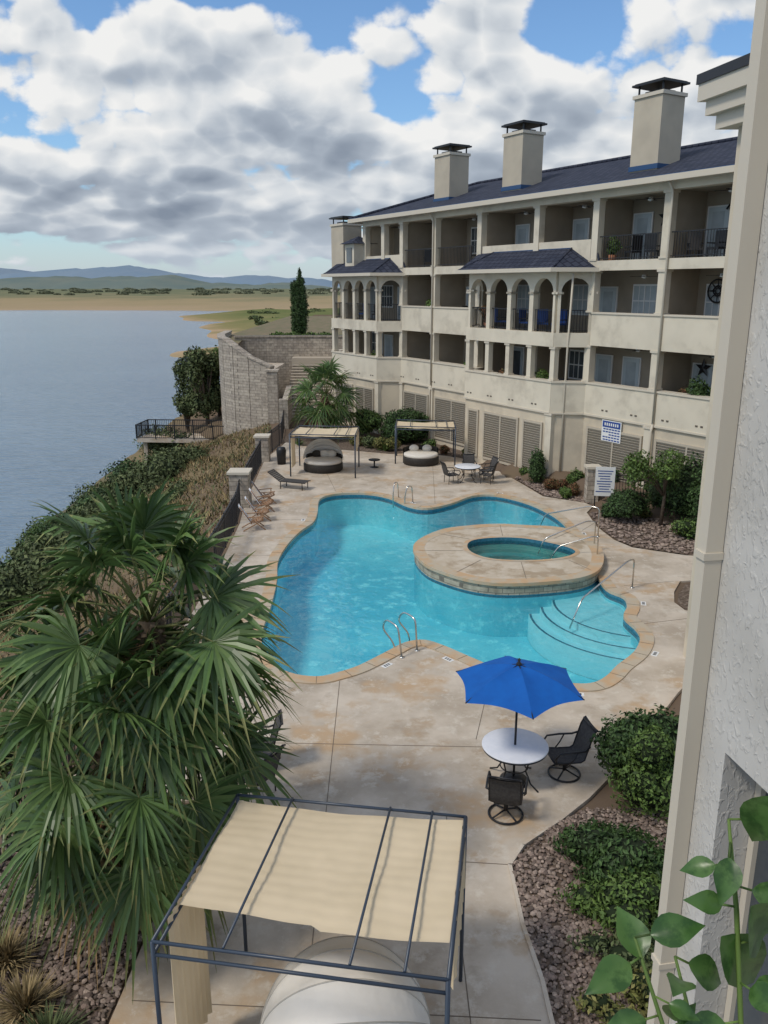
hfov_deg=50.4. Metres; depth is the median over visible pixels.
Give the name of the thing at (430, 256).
balcony chair
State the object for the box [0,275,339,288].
distant hill
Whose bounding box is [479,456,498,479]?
patio chair
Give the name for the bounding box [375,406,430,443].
shrub
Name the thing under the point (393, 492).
pool handrail
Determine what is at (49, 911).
ornamental grass
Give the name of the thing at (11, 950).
ornamental grass
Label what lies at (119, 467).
shoreline shrubs
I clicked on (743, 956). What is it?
potted houseplant
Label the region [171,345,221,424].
bank tree
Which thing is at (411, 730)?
pool deck
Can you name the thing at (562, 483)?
red shrub
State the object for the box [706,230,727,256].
balcony chair
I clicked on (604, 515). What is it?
bed shrub
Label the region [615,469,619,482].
green shrub
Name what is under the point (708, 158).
roof
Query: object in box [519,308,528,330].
balcony chair
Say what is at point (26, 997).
ornamental grass
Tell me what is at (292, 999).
round daybed
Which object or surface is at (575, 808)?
bed kerb
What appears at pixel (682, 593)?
planting beds
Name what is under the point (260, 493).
deck chair
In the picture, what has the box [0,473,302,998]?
fan palm tree
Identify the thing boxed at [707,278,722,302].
wall compass rose
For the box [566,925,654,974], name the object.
groundcover shrub
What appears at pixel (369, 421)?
shrub
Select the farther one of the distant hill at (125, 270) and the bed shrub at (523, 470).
the distant hill at (125, 270)
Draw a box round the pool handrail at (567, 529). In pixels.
[538,520,595,553]
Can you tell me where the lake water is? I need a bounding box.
[0,310,229,564]
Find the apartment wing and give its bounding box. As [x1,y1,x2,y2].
[683,53,749,656]
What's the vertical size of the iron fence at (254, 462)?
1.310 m
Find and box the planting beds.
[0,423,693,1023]
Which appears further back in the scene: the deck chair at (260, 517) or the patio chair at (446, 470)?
the patio chair at (446, 470)
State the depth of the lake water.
167.19 m
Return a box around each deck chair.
[238,504,265,531]
[244,496,270,520]
[249,488,274,513]
[251,481,275,504]
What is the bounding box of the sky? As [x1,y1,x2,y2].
[0,0,755,280]
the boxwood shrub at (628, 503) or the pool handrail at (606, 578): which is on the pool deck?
the pool handrail at (606, 578)
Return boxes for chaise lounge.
[267,469,310,490]
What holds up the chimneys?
on the roof
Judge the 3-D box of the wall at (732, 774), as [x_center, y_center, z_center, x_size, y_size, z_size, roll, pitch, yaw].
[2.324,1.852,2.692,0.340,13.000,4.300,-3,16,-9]
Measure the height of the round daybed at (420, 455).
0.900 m
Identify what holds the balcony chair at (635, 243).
on the walls at (689, 331)
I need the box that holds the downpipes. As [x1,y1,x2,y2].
[428,181,673,489]
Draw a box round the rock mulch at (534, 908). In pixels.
[512,806,667,1023]
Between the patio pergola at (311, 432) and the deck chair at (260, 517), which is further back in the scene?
the patio pergola at (311, 432)
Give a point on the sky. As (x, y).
(205, 138)
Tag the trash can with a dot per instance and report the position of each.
(281, 455)
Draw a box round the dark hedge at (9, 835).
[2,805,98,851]
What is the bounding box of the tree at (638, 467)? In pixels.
[619,448,689,525]
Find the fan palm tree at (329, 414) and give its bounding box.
[285,354,368,442]
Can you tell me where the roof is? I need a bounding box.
[321,136,737,276]
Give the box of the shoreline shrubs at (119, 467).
[0,455,140,619]
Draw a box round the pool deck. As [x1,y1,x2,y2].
[73,442,692,1023]
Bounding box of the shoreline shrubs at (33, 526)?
[16,498,89,547]
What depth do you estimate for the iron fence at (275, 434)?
47.57 m
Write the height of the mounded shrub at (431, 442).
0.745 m
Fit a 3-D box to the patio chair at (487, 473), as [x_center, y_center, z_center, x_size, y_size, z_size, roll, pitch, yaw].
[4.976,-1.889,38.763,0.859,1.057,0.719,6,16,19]
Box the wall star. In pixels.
[696,360,709,375]
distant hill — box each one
[0,265,339,286]
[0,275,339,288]
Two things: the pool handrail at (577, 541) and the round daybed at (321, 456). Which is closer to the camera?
the pool handrail at (577, 541)
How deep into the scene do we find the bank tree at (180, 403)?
67.56 m
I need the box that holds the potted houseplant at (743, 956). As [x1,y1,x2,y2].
[585,796,767,1023]
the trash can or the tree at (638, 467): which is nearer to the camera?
the tree at (638, 467)
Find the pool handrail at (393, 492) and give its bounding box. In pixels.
[393,482,398,507]
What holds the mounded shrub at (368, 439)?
on the planting beds
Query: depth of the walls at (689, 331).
38.72 m
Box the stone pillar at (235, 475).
[226,468,251,508]
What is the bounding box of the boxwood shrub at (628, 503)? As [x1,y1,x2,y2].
[602,487,652,518]
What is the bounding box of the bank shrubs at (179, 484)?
[156,479,193,504]
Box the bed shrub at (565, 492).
[558,486,571,498]
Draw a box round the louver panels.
[335,370,704,486]
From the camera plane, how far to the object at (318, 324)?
83.51 m
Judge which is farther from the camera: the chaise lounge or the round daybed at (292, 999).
the chaise lounge
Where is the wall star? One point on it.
(703, 367)
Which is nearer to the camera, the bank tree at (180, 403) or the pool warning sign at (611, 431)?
the pool warning sign at (611, 431)
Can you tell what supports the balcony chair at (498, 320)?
on the walls at (689, 331)
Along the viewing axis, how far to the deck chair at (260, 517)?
31.22 m
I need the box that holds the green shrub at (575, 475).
[566,467,584,483]
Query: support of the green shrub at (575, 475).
on the planting beds
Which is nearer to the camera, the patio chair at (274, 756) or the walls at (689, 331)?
the patio chair at (274, 756)
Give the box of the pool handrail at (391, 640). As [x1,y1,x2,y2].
[382,620,403,658]
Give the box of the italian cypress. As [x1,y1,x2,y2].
[289,267,309,333]
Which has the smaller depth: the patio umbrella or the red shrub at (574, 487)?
the patio umbrella
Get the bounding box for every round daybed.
[260,936,430,1023]
[303,439,342,473]
[403,444,438,466]
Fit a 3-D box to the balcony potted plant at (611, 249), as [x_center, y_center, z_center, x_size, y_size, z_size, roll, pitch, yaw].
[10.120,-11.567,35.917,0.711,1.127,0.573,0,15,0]
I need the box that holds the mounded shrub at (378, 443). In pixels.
[372,437,386,448]
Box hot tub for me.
[413,524,603,636]
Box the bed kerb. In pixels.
[508,684,682,1023]
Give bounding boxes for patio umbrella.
[456,656,584,785]
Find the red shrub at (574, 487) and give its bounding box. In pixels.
[567,482,579,495]
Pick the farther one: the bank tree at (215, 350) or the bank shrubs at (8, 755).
the bank tree at (215, 350)
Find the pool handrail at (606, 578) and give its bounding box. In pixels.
[569,559,634,628]
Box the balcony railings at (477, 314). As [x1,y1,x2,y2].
[335,228,727,331]
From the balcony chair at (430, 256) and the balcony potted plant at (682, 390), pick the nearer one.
the balcony potted plant at (682, 390)
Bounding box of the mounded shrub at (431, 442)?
[421,438,436,445]
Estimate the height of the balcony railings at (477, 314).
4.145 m
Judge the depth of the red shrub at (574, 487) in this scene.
36.27 m
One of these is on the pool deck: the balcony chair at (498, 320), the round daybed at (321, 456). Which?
the round daybed at (321, 456)
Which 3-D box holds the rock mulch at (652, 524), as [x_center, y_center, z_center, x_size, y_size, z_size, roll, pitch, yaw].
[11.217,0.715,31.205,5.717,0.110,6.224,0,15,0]
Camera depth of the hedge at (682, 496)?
31.64 m
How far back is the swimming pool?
26.75 m
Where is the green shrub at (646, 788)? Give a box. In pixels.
[604,722,675,824]
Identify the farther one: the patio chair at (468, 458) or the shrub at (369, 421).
the shrub at (369, 421)
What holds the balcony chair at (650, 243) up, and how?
on the walls at (689, 331)
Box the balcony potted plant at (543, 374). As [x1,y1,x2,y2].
[535,368,548,378]
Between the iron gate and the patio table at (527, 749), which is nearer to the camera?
the patio table at (527, 749)
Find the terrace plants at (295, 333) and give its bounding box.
[269,331,331,334]
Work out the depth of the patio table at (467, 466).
38.88 m
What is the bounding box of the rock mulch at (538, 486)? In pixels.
[500,470,589,502]
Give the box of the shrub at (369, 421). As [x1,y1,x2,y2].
[354,406,383,434]
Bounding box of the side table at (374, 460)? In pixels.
[369,458,379,467]
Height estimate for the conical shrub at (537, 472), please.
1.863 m
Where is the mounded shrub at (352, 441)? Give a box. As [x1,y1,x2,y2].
[349,435,363,445]
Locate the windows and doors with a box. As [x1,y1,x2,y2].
[370,188,731,391]
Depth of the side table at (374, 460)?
42.15 m
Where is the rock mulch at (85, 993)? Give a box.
[0,834,141,1023]
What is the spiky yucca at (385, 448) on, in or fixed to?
on the planting beds
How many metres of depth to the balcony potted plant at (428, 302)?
48.14 m
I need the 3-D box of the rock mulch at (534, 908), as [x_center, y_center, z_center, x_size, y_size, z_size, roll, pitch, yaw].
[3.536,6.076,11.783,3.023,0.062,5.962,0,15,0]
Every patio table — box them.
[455,463,480,482]
[482,728,548,792]
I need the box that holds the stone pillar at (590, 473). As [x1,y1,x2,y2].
[584,464,601,503]
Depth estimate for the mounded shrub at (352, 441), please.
47.94 m
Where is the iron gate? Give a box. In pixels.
[598,474,649,500]
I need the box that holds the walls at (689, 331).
[331,173,733,484]
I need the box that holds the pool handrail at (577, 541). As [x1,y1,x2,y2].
[550,536,598,558]
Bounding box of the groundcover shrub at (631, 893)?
[552,865,661,930]
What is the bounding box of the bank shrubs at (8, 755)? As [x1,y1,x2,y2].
[0,733,21,778]
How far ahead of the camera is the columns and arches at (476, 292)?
40.32 m
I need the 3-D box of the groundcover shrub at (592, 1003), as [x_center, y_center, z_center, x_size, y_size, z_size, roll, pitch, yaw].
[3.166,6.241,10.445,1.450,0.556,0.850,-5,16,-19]
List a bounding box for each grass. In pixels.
[0,422,270,799]
[0,917,43,983]
[0,964,72,1023]
[12,992,95,1023]
[22,872,80,918]
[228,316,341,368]
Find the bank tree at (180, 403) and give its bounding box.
[172,378,192,430]
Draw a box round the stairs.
[289,356,331,420]
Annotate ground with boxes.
[0,287,339,310]
[170,308,339,356]
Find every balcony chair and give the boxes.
[424,250,431,264]
[469,246,474,260]
[494,309,505,328]
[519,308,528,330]
[537,309,547,331]
[551,309,567,332]
[625,235,642,259]
[643,234,659,258]
[686,232,703,257]
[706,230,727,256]
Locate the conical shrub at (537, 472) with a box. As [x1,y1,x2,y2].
[527,445,547,483]
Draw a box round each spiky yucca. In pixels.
[295,436,303,445]
[380,444,393,450]
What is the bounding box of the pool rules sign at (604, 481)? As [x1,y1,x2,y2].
[593,467,615,508]
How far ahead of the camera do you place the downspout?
4.29 m
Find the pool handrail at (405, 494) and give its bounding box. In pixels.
[404,486,413,503]
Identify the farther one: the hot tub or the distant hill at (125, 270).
the distant hill at (125, 270)
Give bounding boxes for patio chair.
[243,744,285,802]
[262,709,282,753]
[439,461,460,481]
[462,453,476,473]
[478,461,498,484]
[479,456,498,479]
[485,771,528,824]
[544,716,598,782]
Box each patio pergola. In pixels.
[150,793,467,1023]
[289,425,359,477]
[395,419,455,465]
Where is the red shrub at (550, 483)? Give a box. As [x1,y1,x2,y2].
[543,477,557,489]
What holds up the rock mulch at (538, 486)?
on the planting beds
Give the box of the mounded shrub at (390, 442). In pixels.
[384,437,401,448]
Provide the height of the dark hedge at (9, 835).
1.021 m
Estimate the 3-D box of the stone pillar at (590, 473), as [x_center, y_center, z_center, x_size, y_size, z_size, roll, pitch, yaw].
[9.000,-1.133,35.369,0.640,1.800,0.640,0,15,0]
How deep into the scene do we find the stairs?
61.81 m
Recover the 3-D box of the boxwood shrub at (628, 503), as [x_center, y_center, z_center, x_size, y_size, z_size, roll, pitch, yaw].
[9.679,-0.369,32.441,2.064,1.191,2.033,0,15,0]
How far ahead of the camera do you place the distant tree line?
1564.93 m
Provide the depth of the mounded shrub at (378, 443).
46.62 m
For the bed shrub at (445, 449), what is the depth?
45.54 m
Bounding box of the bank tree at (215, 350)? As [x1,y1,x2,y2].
[206,345,221,416]
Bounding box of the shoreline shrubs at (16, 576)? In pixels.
[0,424,192,620]
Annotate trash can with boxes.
[276,447,285,464]
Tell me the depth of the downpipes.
36.40 m
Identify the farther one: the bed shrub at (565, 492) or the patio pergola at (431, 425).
the patio pergola at (431, 425)
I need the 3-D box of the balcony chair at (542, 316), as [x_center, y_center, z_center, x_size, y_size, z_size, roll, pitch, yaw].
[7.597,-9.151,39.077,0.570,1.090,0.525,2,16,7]
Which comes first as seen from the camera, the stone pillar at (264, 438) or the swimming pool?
the swimming pool
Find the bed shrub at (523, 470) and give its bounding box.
[519,466,528,474]
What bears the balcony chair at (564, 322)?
on the walls at (689, 331)
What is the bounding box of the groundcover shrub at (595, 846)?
[548,817,665,905]
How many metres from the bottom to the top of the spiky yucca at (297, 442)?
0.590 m
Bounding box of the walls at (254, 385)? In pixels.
[217,330,342,435]
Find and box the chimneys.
[329,77,690,266]
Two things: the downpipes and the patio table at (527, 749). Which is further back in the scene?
the downpipes
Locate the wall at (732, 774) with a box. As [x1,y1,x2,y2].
[668,167,767,1023]
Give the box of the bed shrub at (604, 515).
[600,505,609,517]
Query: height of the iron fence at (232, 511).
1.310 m
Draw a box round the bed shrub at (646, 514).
[638,506,652,517]
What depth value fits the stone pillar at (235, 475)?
34.28 m
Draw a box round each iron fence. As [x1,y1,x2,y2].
[0,479,240,859]
[244,440,261,480]
[268,410,283,452]
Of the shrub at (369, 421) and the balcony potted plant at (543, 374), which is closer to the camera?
the balcony potted plant at (543, 374)
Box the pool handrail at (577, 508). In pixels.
[540,506,599,536]
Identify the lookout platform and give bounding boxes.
[135,419,223,460]
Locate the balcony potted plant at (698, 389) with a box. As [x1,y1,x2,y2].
[686,375,710,395]
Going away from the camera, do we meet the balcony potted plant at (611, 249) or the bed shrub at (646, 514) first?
the bed shrub at (646, 514)
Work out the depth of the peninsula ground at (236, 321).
525.43 m
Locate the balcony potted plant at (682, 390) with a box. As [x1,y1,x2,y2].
[678,387,687,392]
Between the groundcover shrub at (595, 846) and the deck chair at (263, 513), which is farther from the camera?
the deck chair at (263, 513)
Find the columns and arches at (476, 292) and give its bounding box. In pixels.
[330,189,680,487]
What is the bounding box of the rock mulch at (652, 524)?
[590,512,694,553]
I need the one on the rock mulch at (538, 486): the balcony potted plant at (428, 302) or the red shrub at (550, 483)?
the red shrub at (550, 483)
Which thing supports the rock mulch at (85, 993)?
on the planting beds
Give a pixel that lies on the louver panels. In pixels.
(500, 435)
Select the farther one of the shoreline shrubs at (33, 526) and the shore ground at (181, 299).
the shore ground at (181, 299)
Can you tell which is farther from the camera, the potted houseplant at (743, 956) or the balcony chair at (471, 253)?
the balcony chair at (471, 253)
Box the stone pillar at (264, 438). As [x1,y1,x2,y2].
[253,433,270,463]
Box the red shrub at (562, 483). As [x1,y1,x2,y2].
[556,479,568,488]
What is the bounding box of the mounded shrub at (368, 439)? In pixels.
[361,434,375,447]
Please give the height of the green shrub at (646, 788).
1.726 m
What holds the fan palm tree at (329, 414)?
on the planting beds
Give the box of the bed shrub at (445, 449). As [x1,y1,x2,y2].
[439,445,449,454]
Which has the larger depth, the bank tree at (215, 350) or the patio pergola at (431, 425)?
the bank tree at (215, 350)
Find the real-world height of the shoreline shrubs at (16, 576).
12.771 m
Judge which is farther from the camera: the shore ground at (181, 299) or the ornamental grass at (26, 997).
the shore ground at (181, 299)
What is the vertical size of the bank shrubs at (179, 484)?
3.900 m
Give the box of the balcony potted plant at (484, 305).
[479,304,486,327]
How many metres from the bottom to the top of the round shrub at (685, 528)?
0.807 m
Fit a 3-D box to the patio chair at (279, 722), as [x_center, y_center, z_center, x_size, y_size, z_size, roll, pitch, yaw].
[-2.371,4.447,15.761,0.859,1.057,0.719,-3,16,-10]
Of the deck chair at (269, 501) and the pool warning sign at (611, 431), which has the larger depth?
the pool warning sign at (611, 431)
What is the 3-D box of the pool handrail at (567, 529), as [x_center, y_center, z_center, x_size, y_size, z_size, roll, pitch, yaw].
[6.421,0.877,28.542,2.091,1.166,0.119,-2,16,-6]
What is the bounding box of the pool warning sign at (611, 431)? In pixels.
[601,419,621,443]
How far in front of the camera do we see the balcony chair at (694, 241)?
32.72 m
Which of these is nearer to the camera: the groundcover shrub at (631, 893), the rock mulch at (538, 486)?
the groundcover shrub at (631, 893)
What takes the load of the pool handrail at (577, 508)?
on the pool deck
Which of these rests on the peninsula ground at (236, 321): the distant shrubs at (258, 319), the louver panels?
the distant shrubs at (258, 319)
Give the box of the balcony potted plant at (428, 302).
[425,299,430,305]
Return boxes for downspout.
[646,0,767,1023]
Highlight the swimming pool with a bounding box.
[251,491,658,695]
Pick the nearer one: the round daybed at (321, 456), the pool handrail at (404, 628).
the pool handrail at (404, 628)
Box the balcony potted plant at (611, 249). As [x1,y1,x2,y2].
[607,236,621,259]
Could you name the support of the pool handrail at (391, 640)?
on the pool deck
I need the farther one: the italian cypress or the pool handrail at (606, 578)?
the italian cypress
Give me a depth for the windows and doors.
38.81 m
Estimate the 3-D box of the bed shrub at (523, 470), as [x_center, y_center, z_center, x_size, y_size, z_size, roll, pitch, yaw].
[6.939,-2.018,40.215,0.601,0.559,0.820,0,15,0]
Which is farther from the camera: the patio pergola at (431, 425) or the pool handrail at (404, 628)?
the patio pergola at (431, 425)
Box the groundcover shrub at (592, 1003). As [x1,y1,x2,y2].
[571,966,651,1023]
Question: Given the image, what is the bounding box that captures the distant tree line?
[0,287,339,295]
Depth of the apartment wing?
17.48 m
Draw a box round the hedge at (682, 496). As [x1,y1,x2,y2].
[643,451,702,521]
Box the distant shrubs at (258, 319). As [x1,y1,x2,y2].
[247,308,324,325]
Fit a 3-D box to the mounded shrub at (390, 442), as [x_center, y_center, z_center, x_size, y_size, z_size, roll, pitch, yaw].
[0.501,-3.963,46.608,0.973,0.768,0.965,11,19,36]
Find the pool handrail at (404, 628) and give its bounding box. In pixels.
[398,612,418,651]
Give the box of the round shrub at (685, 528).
[669,518,696,539]
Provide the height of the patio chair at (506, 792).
1.046 m
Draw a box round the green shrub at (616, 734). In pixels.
[589,703,678,793]
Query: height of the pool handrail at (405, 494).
1.104 m
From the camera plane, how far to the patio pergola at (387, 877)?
9.37 m
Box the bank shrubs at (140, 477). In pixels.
[105,442,212,501]

